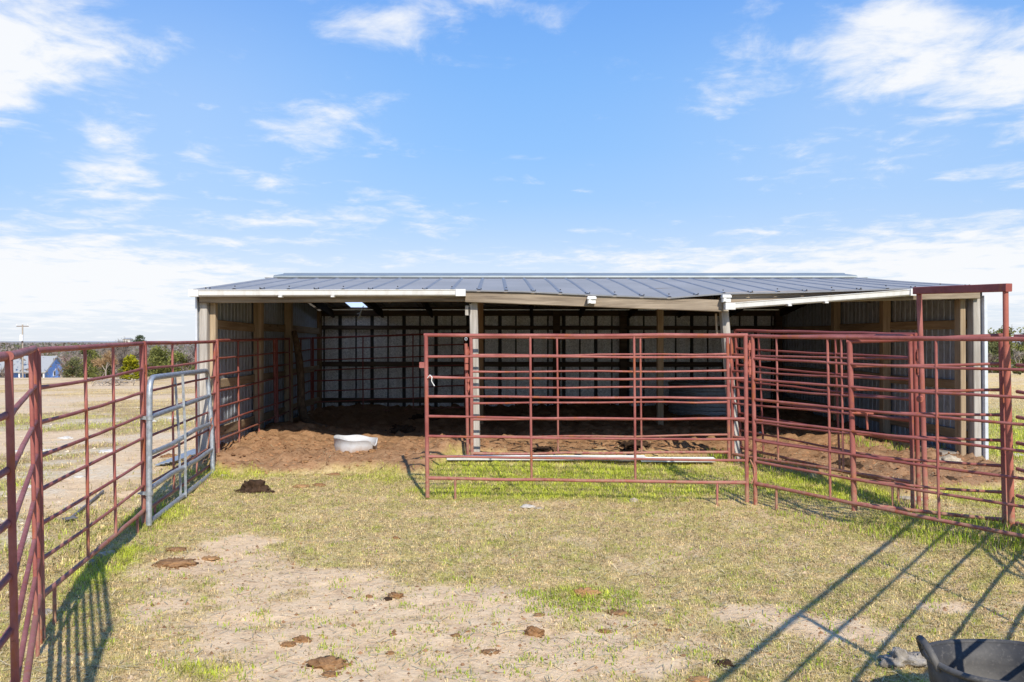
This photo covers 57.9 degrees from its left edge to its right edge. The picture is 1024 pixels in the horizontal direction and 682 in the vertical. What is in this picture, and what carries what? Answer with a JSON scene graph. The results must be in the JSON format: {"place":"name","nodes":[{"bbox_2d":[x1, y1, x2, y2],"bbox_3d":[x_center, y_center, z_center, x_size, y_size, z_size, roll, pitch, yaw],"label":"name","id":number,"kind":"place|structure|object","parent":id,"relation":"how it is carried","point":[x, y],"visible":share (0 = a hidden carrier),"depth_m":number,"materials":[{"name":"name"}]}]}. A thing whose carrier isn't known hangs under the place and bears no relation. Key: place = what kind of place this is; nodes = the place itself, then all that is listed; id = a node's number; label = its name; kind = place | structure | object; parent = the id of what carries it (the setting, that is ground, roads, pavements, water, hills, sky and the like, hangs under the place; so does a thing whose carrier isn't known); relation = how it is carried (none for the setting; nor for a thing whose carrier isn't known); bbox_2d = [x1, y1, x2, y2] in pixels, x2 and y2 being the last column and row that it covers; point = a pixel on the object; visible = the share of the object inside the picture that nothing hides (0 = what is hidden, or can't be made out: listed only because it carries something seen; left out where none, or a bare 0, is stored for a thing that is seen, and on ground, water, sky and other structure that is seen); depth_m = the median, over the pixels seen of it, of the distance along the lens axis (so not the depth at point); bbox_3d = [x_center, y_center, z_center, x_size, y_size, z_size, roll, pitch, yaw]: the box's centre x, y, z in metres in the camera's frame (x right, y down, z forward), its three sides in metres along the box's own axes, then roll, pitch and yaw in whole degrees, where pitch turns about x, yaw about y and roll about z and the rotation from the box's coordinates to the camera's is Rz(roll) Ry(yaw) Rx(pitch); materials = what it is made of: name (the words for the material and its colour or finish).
{"place":"outdoors","nodes":[
{"label":"outdoors","id":0,"kind":"place"},
{"bbox_2d":[133,335,146,341],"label":"oak tree","id":1,"kind":"object","parent":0,"point":[139,338],"visible":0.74,"depth_m":149.65,"materials":[{"name":"green plant"}]},
{"bbox_2d":[0,341,1020,346],"bbox_3d":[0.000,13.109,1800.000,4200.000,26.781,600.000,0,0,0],"label":"hills","id":2,"kind":"structure","parent":0,"point":[116,342],"depth_m":1528.83,"materials":[{"name":"plant"}]},
{"bbox_2d":[0,349,1023,681],"bbox_3d":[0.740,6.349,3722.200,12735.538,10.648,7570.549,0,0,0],"label":"ground","id":3,"kind":"structure","parent":0,"point":[378,421],"depth_m":6.09,"materials":[{"name":"beige soil"}]},
{"bbox_2d":[0,367,4,377],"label":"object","id":4,"kind":"object","parent":3,"relation":"on","point":[1,373],"visible":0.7,"depth_m":142.82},
{"bbox_2d":[0,351,12,681],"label":"corral panel","id":5,"kind":"object","parent":3,"relation":"on","point":[6,579],"visible":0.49,"depth_m":2.88,"materials":[{"name":"red paint"}]},
{"bbox_2d":[16,324,28,377],"bbox_3d":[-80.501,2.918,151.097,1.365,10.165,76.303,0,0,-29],"label":"utility pole","id":6,"kind":"object","parent":3,"relation":"on","point":[21,339],"visible":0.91,"depth_m":117.92,"materials":[{"name":"metal"}]},
{"bbox_2d":[4,345,42,681],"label":"corral panel","id":7,"kind":"object","parent":3,"relation":"on","point":[35,642],"visible":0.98,"depth_m":3.49,"materials":[{"name":"red paint"}]},
{"bbox_2d":[0,356,64,377],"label":"blue house","id":8,"kind":"structure","parent":3,"relation":"on","point":[47,362],"depth_m":187.19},
{"bbox_2d":[45,608,51,614],"bbox_3d":[-2.529,1.479,5.052,0.102,0.030,0.072,0,0,0],"label":"rock","id":9,"kind":"object","parent":3,"relation":"on","point":[49,610],"visible":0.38,"depth_m":5.04,"materials":[{"name":"beige stone"}]},
{"bbox_2d":[57,436,72,438],"bbox_3d":[-6.413,1.388,13.289,0.237,0.038,0.179,0,0,0],"label":"rock","id":10,"kind":"object","parent":3,"relation":"on","point":[66,437],"visible":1,"depth_m":13.26,"materials":[{"name":"white stone"}]},
{"bbox_2d":[58,355,74,377],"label":"bare tree","id":11,"kind":"object","parent":3,"relation":"on","point":[64,360],"visible":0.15,"depth_m":95.05,"materials":[{"name":"grey plant"}]},
{"bbox_2d":[59,355,82,377],"bbox_3d":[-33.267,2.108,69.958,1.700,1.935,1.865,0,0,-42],"label":"evergreen shrub","id":12,"kind":"object","parent":3,"relation":"on","point":[69,371],"visible":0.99,"depth_m":69.81,"materials":[{"name":"green plant"}]},
{"bbox_2d":[56,365,98,377],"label":"bare tree","id":13,"kind":"object","parent":3,"relation":"on","point":[58,370],"visible":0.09,"depth_m":153.41,"materials":[{"name":"grey plant"}]},
{"bbox_2d":[62,490,103,520],"bbox_3d":[-3.512,1.346,7.588,0.116,0.067,1.145,0,0,-14],"label":"old hoe","id":14,"kind":"object","parent":3,"relation":"on","point":[73,516],"visible":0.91,"depth_m":7.41,"materials":[{"name":"metal"}]},
{"bbox_2d":[70,350,101,377],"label":"evergreen shrub","id":15,"kind":"object","parent":3,"relation":"on","point":[90,374],"visible":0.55,"depth_m":74.98,"materials":[{"name":"green plant"}]},
{"bbox_2d":[37,341,145,639],"bbox_3d":[-2.578,0.770,5.806,0.060,1.534,2.457,0,0,-10],"label":"corral panel","id":16,"kind":"object","parent":3,"relation":"on","point":[52,587],"visible":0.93,"depth_m":5.47,"materials":[{"name":"red paint"}]},
{"bbox_2d":[80,349,106,377],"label":"evergreen tree","id":17,"kind":"object","parent":3,"relation":"on","point":[95,354],"visible":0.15,"depth_m":111.80,"materials":[{"name":"green plant"}]},
{"bbox_2d":[1,390,194,594],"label":"stone scatter","id":18,"kind":"object","parent":3,"relation":"on","point":[62,496],"visible":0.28,"depth_m":11.18,"materials":[{"name":"beige stone"}]},
{"bbox_2d":[82,349,115,375],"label":"bare tree","id":19,"kind":"object","parent":3,"relation":"on","point":[100,357],"visible":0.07,"depth_m":118.06,"materials":[{"name":"plant"}]},
{"bbox_2d":[90,350,118,379],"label":"bare tree","id":20,"kind":"object","parent":3,"relation":"on","point":[102,362],"visible":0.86,"depth_m":42.15,"materials":[{"name":"brown plant"}]},
{"bbox_2d":[98,449,112,452],"bbox_3d":[-4.788,1.300,10.938,0.249,0.042,0.189,0,0,0],"label":"rock","id":21,"kind":"object","parent":3,"relation":"on","point":[106,451],"visible":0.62,"depth_m":10.90,"materials":[{"name":"white stone"}]},
{"bbox_2d":[96,550,115,557],"bbox_3d":[-2.695,1.414,6.158,0.127,0.044,0.100,0,0,0],"label":"rock","id":22,"kind":"object","parent":3,"relation":"on","point":[105,552],"visible":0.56,"depth_m":6.13,"materials":[{"name":"beige stone"}]},
{"bbox_2d":[97,364,115,375],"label":"evergreen tree","id":23,"kind":"object","parent":3,"relation":"on","point":[108,372],"visible":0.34,"depth_m":120.24,"materials":[{"name":"green plant"}]},
{"bbox_2d":[97,348,118,376],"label":"bare tree","id":24,"kind":"object","parent":3,"relation":"on","point":[99,352],"visible":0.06,"depth_m":169.56,"materials":[{"name":"grey plant"}]},
{"bbox_2d":[91,378,138,385],"bbox_3d":[-15.676,1.687,36.618,2.074,0.471,1.525,0,0,0],"label":"brush pile","id":25,"kind":"object","parent":3,"relation":"on","point":[118,381],"visible":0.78,"depth_m":36.47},
{"bbox_2d":[96,348,134,374],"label":"bare tree","id":26,"kind":"object","parent":3,"relation":"on","point":[117,357],"visible":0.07,"depth_m":159.61,"materials":[{"name":"plant"}]},
{"bbox_2d":[107,339,148,377],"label":"bare tree","id":27,"kind":"object","parent":3,"relation":"on","point":[121,353],"visible":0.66,"depth_m":100.76,"materials":[{"name":"grey plant"}]},
{"bbox_2d":[119,354,138,379],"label":"cedar shrub","id":28,"kind":"object","parent":3,"relation":"on","point":[129,361],"visible":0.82,"depth_m":40.89,"materials":[{"name":"yellow plant"}]},
{"bbox_2d":[147,352,160,376],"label":"evergreen tree","id":29,"kind":"object","parent":3,"relation":"on","point":[149,373],"visible":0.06,"depth_m":103.03,"materials":[{"name":"green plant"}]},
{"bbox_2d":[147,345,178,374],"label":"evergreen shrub","id":30,"kind":"object","parent":3,"relation":"on","point":[158,355],"visible":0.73,"depth_m":59.57,"materials":[{"name":"green plant"}]},
{"bbox_2d":[158,453,176,457],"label":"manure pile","id":31,"kind":"object","parent":3,"relation":"on","point":[166,455],"visible":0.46,"depth_m":10.20,"materials":[{"name":"brown soil"}]},
{"bbox_2d":[155,449,195,464],"bbox_3d":[-3.549,1.239,10.114,0.290,0.051,1.428,0,0,0],"label":"scrap metal","id":32,"kind":"object","parent":3,"relation":"on","point":[191,452],"visible":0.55,"depth_m":9.85,"materials":[{"name":"grey metal"}]},
{"bbox_2d":[137,369,214,525],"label":"tube gate","id":33,"kind":"structure","parent":3,"relation":"on","point":[150,416],"depth_m":7.79,"materials":[{"name":"silver metal"}]},
{"bbox_2d":[151,557,201,569],"bbox_3d":[-2.182,1.432,5.985,0.284,0.043,0.281,0,0,-43],"label":"manure pile","id":34,"kind":"object","parent":3,"relation":"on","point":[169,563],"visible":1,"depth_m":5.92,"materials":[{"name":"brown soil"}]},
{"bbox_2d":[165,546,190,552],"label":"manure pile","id":35,"kind":"object","parent":3,"relation":"on","point":[175,549],"visible":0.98,"depth_m":6.27,"materials":[{"name":"brown soil"}]},
{"bbox_2d":[168,350,188,371],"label":"evergreen shrub","id":36,"kind":"object","parent":3,"relation":"on","point":[182,357],"visible":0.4,"depth_m":62.02,"materials":[{"name":"green plant"}]},
{"bbox_2d":[143,340,216,513],"bbox_3d":[-2.906,0.700,8.225,0.054,1.420,2.492,0,0,-6],"label":"corral panel","id":37,"kind":"object","parent":3,"relation":"on","point":[173,385],"visible":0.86,"depth_m":8.00,"materials":[{"name":"red paint"}]},
{"bbox_2d":[206,417,212,450],"bbox_3d":[-2.956,0.914,9.040,0.065,0.342,0.032,0,0,0],"label":"chain","id":38,"kind":"object","parent":37,"relation":"attached to","point":[210,420],"visible":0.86,"depth_m":9.03,"materials":[{"name":"silver metal"}]},
{"bbox_2d":[177,351,194,369],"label":"bare tree","id":39,"kind":"object","parent":3,"relation":"on","point":[189,358],"visible":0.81,"depth_m":62.21,"materials":[{"name":"grey plant"}]},
{"bbox_2d":[185,344,194,359],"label":"bare tree","id":40,"kind":"object","parent":3,"relation":"on","point":[192,350],"visible":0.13,"depth_m":109.38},
{"bbox_2d":[198,555,220,561],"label":"manure pile","id":41,"kind":"object","parent":3,"relation":"on","point":[208,558],"visible":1,"depth_m":6.10,"materials":[{"name":"brown soil"}]},
{"bbox_2d":[215,338,276,452],"bbox_3d":[-3.094,0.644,10.925,0.056,1.371,2.944,0,0,-3],"label":"corral panel","id":42,"kind":"object","parent":3,"relation":"on","point":[219,422],"visible":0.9,"depth_m":10.44,"materials":[{"name":"red paint"}]},
{"bbox_2d":[234,479,270,493],"bbox_3d":[-2.316,1.301,8.263,0.333,0.141,0.240,0,0,-16],"label":"manure pile","id":43,"kind":"object","parent":3,"relation":"on","point":[252,486],"visible":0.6,"depth_m":8.22,"materials":[{"name":"brown soil"}]},
{"bbox_2d":[279,641,295,646],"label":"manure pile","id":44,"kind":"object","parent":3,"relation":"on","point":[288,644],"visible":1,"depth_m":4.55,"materials":[{"name":"brown soil"}]},
{"bbox_2d":[275,337,311,422],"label":"corral panel","id":45,"kind":"object","parent":3,"relation":"on","point":[277,378],"visible":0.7,"depth_m":13.31,"materials":[{"name":"red paint"}]},
{"bbox_2d":[291,484,309,487],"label":"manure pile","id":46,"kind":"object","parent":3,"relation":"on","point":[301,485],"visible":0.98,"depth_m":8.39,"materials":[{"name":"brown soil"}]},
{"bbox_2d":[292,635,311,643],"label":"manure pile","id":47,"kind":"object","parent":3,"relation":"on","point":[299,639],"visible":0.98,"depth_m":4.60,"materials":[{"name":"brown soil"}]},
{"bbox_2d":[292,330,338,427],"bbox_3d":[-2.747,0.527,12.576,0.272,1.363,1.690,0,0,-34],"label":"hose","id":48,"kind":"object","parent":3,"relation":"on","point":[304,417],"visible":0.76,"depth_m":12.85,"materials":[{"name":"black plastic"}]},
{"bbox_2d":[311,483,325,486],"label":"manure pile","id":49,"kind":"object","parent":3,"relation":"on","point":[318,484],"visible":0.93,"depth_m":8.45,"materials":[{"name":"brown soil"}]},
{"bbox_2d":[301,655,352,671],"bbox_3d":[-0.865,1.495,4.322,0.225,0.047,0.182,0,0,25],"label":"manure pile","id":50,"kind":"object","parent":3,"relation":"on","point":[326,663],"visible":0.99,"depth_m":4.28,"materials":[{"name":"brown soil"}]},
{"bbox_2d":[319,670,341,677],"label":"manure pile","id":51,"kind":"object","parent":3,"relation":"on","point":[328,673],"visible":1,"depth_m":4.19,"materials":[{"name":"brown soil"}]},
{"bbox_2d":[334,435,377,452],"bbox_3d":[-1.690,1.119,10.006,0.472,0.191,0.472,0,0,0],"label":"cut barrel","id":52,"kind":"object","parent":3,"relation":"on","point":[350,443],"visible":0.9,"depth_m":9.83,"materials":[{"name":"white plastic"}]},
{"bbox_2d":[312,332,465,410],"bbox_3d":[-2.061,0.581,15.500,2.583,1.462,0.036,0,0,0],"label":"corral panel","id":53,"kind":"object","parent":3,"relation":"on","point":[363,368],"visible":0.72,"depth_m":15.49,"materials":[{"name":"red paint"}]},
{"bbox_2d":[387,592,405,598],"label":"manure pile","id":54,"kind":"object","parent":3,"relation":"on","point":[397,595],"visible":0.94,"depth_m":5.27,"materials":[{"name":"brown soil"}]},
{"bbox_2d":[385,424,419,433],"bbox_3d":[-1.438,1.148,12.065,0.388,0.130,0.378,0,0,38],"label":"manure pile","id":55,"kind":"object","parent":3,"relation":"on","point":[405,429],"visible":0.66,"depth_m":11.98,"materials":[{"name":"black soil"}]},
{"bbox_2d":[408,412,438,419],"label":"manure pile","id":56,"kind":"object","parent":3,"relation":"on","point":[418,416],"visible":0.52,"depth_m":13.51,"materials":[{"name":"brown soil"}]},
{"bbox_2d":[464,337,469,454],"bbox_3d":[-0.460,0.581,9.418,0.054,1.237,0.078,0,0,0],"label":"latch post","id":57,"kind":"object","parent":3,"relation":"on","point":[466,400],"visible":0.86,"depth_m":9.43,"materials":[{"name":"metal"}]},
{"bbox_2d":[480,647,503,655],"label":"manure pile","id":58,"kind":"object","parent":3,"relation":"on","point":[485,651],"visible":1,"depth_m":4.47,"materials":[{"name":"brown soil"}]},
{"bbox_2d":[0,342,1018,377],"bbox_3d":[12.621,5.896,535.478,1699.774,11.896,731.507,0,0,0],"label":"woods","id":59,"kind":"object","parent":3,"relation":"on","point":[4,346],"visible":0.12,"depth_m":267.99,"materials":[{"name":"green plant"}]},
{"bbox_2d":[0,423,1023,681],"bbox_3d":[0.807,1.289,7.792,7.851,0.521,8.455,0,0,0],"label":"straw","id":60,"kind":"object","parent":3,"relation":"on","point":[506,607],"visible":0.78,"depth_m":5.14,"materials":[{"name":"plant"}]},
{"bbox_2d":[520,504,535,508],"bbox_3d":[0.131,1.358,7.608,0.139,0.035,0.100,0,0,0],"label":"rock","id":61,"kind":"object","parent":3,"relation":"on","point":[525,506],"visible":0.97,"depth_m":7.58,"materials":[{"name":"white stone"}]},
{"bbox_2d":[523,625,544,637],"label":"manure pile","id":62,"kind":"object","parent":3,"relation":"on","point":[535,631],"visible":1,"depth_m":4.71,"materials":[{"name":"brown soil"}]},
{"bbox_2d":[532,446,559,451],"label":"manure pile","id":63,"kind":"object","parent":3,"relation":"on","point":[543,448],"visible":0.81,"depth_m":9.64,"materials":[{"name":"brown soil"}]},
{"bbox_2d":[447,455,645,459],"bbox_3d":[0.343,1.177,9.335,1.998,0.040,0.085,0,0,0],"label":"fallen gutter","id":64,"kind":"object","parent":3,"relation":"on","point":[638,456],"visible":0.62,"depth_m":9.30,"materials":[{"name":"white plastic"}]},
{"bbox_2d":[568,587,600,597],"bbox_3d":[0.425,1.451,5.360,0.200,0.050,0.169,0,0,31],"label":"manure pile","id":65,"kind":"object","parent":3,"relation":"on","point":[585,589],"visible":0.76,"depth_m":5.33,"materials":[{"name":"brown soil"}]},
{"bbox_2d":[419,333,750,505],"bbox_3d":[0.594,0.661,7.796,2.789,1.456,0.037,0,0,6],"label":"corral panel","id":66,"kind":"object","parent":3,"relation":"on","point":[747,369],"visible":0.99,"depth_m":7.78,"materials":[{"name":"red paint"}]},
{"bbox_2d":[750,459,754,483],"bbox_3d":[1.980,1.075,7.620,0.048,0.203,0.013,0,0,0],"label":"chain","id":67,"kind":"object","parent":66,"relation":"hanging from","point":[754,471],"visible":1,"depth_m":7.62,"materials":[{"name":"red paint"}]},
{"bbox_2d":[188,273,988,462],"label":"loafing shed","id":68,"kind":"structure","parent":3,"relation":"on","point":[285,305],"depth_m":12.75,"materials":[{"name":"grey metal"}]},
{"bbox_2d":[467,337,731,458],"bbox_3d":[0.891,0.577,9.419,2.704,1.278,0.038,0,0,0],"label":"corral panel","id":69,"kind":"object","parent":3,"relation":"on","point":[470,387],"visible":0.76,"depth_m":9.41,"materials":[{"name":"red paint"}]},
{"bbox_2d":[597,628,610,632],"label":"manure pile","id":70,"kind":"object","parent":3,"relation":"on","point":[602,630],"visible":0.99,"depth_m":4.76,"materials":[{"name":"brown soil"}]},
{"bbox_2d":[602,609,630,616],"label":"manure pile","id":71,"kind":"object","parent":3,"relation":"on","point":[619,612],"visible":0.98,"depth_m":5.04,"materials":[{"name":"brown soil"}]},
{"bbox_2d":[614,440,651,450],"bbox_3d":[1.312,1.146,9.970,0.439,0.169,0.316,0,0,0],"label":"manure pile","id":72,"kind":"object","parent":3,"relation":"on","point":[630,444],"visible":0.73,"depth_m":9.90,"materials":[{"name":"brown soil"}]},
{"bbox_2d":[641,457,714,461],"bbox_3d":[1.662,1.188,9.275,0.735,0.040,0.085,0,0,1],"label":"fallen gutter","id":73,"kind":"object","parent":3,"relation":"on","point":[679,458],"visible":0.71,"depth_m":9.24,"materials":[{"name":"white plastic"}]},
{"bbox_2d":[686,676,715,681],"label":"manure pile","id":74,"kind":"object","parent":3,"relation":"on","point":[699,679],"visible":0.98,"depth_m":4.13,"materials":[{"name":"brown soil"}]},
{"bbox_2d":[668,380,760,416],"bbox_3d":[3.262,0.929,14.900,1.490,0.542,1.490,0,0,0],"label":"stock tank","id":75,"kind":"object","parent":3,"relation":"on","point":[711,410],"visible":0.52,"depth_m":14.32,"materials":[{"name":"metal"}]},
{"bbox_2d":[711,659,735,667],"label":"manure pile","id":76,"kind":"object","parent":3,"relation":"on","point":[727,662],"visible":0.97,"depth_m":4.32,"materials":[{"name":"brown soil"}]},
{"bbox_2d":[729,334,914,508],"bbox_3d":[2.733,0.658,8.485,0.057,1.443,2.332,0,0,-25],"label":"corral panel","id":77,"kind":"object","parent":3,"relation":"on","point":[910,398],"visible":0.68,"depth_m":8.12,"materials":[{"name":"red paint"}]},
{"bbox_2d":[733,329,920,508],"bbox_3d":[2.837,0.624,8.612,0.089,1.499,2.474,0,0,-22],"label":"corral panel","id":78,"kind":"object","parent":3,"relation":"on","point":[916,409],"visible":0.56,"depth_m":8.50,"materials":[{"name":"red paint"}]},
{"bbox_2d":[831,458,863,468],"bbox_3d":[3.266,1.198,9.014,0.350,0.120,0.252,0,0,0],"label":"manure pile","id":79,"kind":"object","parent":3,"relation":"on","point":[859,465],"visible":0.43,"depth_m":8.97,"materials":[{"name":"brown soil"}]},
{"bbox_2d":[748,334,1023,538],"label":"corral panel","id":80,"kind":"object","parent":3,"relation":"on","point":[936,416],"visible":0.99,"depth_m":6.68,"materials":[{"name":"red paint"}]},
{"bbox_2d":[877,647,926,668],"bbox_3d":[1.830,1.472,4.339,0.257,0.096,0.196,0,0,14],"label":"rock","id":81,"kind":"object","parent":3,"relation":"on","point":[899,657],"visible":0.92,"depth_m":4.28,"materials":[{"name":"white stone"}]},
{"bbox_2d":[896,495,922,500],"bbox_3d":[3.395,1.340,7.909,0.231,0.023,0.241,0,0,24],"label":"rock","id":82,"kind":"object","parent":3,"relation":"on","point":[907,497],"visible":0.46,"depth_m":7.86,"materials":[{"name":"beige stone"}]},
{"bbox_2d":[934,472,956,480],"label":"manure pile","id":83,"kind":"object","parent":3,"relation":"on","point":[950,478],"visible":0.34,"depth_m":8.42,"materials":[{"name":"soil"}]},
{"bbox_2d":[939,454,962,461],"bbox_3d":[4.377,1.185,9.256,0.274,0.105,0.222,0,0,0],"label":"rock","id":84,"kind":"object","parent":3,"relation":"on","point":[948,457],"visible":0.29,"depth_m":9.20,"materials":[{"name":"beige stone"}]},
{"bbox_2d":[913,283,1014,528],"bbox_3d":[3.289,0.467,6.801,0.143,1.783,1.022,0,0,-10],"label":"doorway frame","id":85,"kind":"object","parent":3,"relation":"on","point":[1005,289],"visible":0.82,"depth_m":6.43,"materials":[{"name":"red paint"}]},
{"bbox_2d":[846,333,1007,526],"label":"swing gate","id":86,"kind":"structure","parent":85,"relation":"attached to","point":[1001,440],"depth_m":6.60,"materials":[{"name":"red metal"}]},
{"bbox_2d":[916,635,1023,681],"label":"rubber tub","id":87,"kind":"object","parent":3,"relation":"on","point":[975,660],"visible":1,"depth_m":3.81,"materials":[{"name":"grey rubber"}]},
{"bbox_2d":[988,353,997,372],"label":"bare tree","id":88,"kind":"object","parent":3,"relation":"on","point":[991,358],"visible":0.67,"depth_m":54.12,"materials":[{"name":"grey plant"}]},
{"bbox_2d":[988,328,998,367],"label":"cedar tree","id":89,"kind":"object","parent":3,"relation":"on","point":[993,350],"visible":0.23,"depth_m":57.64,"materials":[{"name":"green plant"}]},
{"bbox_2d":[988,342,998,372],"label":"cedar tree","id":90,"kind":"object","parent":3,"relation":"on","point":[989,371],"visible":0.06,"depth_m":79.96,"materials":[{"name":"green plant"}]},
{"bbox_2d":[988,325,1023,367],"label":"cedar tree","id":91,"kind":"object","parent":3,"relation":"on","point":[999,330],"visible":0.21,"depth_m":63.48,"materials":[{"name":"green plant"}]},
{"bbox_2d":[1010,327,1023,363],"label":"cedar tree","id":92,"kind":"object","parent":3,"relation":"on","point":[1022,345],"visible":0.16,"depth_m":65.92,"materials":[{"name":"green plant"}]},
{"bbox_2d":[1011,347,1023,366],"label":"bare tree","id":93,"kind":"object","parent":3,"relation":"on","point":[1017,355],"visible":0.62,"depth_m":52.62,"materials":[{"name":"grey plant"}]},
{"bbox_2d":[1011,362,1023,374],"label":"cedar tree","id":94,"kind":"object","parent":3,"relation":"on","point":[1016,372],"visible":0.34,"depth_m":44.90,"materials":[{"name":"green plant"}]},
{"bbox_2d":[1013,334,1023,528],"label":"corral panel","id":95,"kind":"object","parent":3,"relation":"on","point":[1019,442],"visible":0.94,"depth_m":6.23,"materials":[{"name":"red paint"}]},
{"bbox_2d":[0,432,1023,681],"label":"grass","id":96,"kind":"structure","parent":0,"point":[136,551],"depth_m":6.12,"materials":[{"name":"green plant"}]},
{"bbox_2d":[0,375,1023,607],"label":"field grass","id":97,"kind":"structure","parent":0,"point":[997,455],"depth_m":8.71,"materials":[{"name":"plant"}]},
{"bbox_2d":[0,0,1023,340],"label":"sky","id":98,"kind":"structure","parent":0,"point":[153,152],"materials":[{"name":"blue"}]},
{"bbox_2d":[7,341,1019,341],"bbox_3d":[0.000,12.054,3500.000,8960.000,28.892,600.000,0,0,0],"label":"hills","id":99,"kind":"structure","parent":0,"point":[113,341],"depth_m":3228.36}
]}

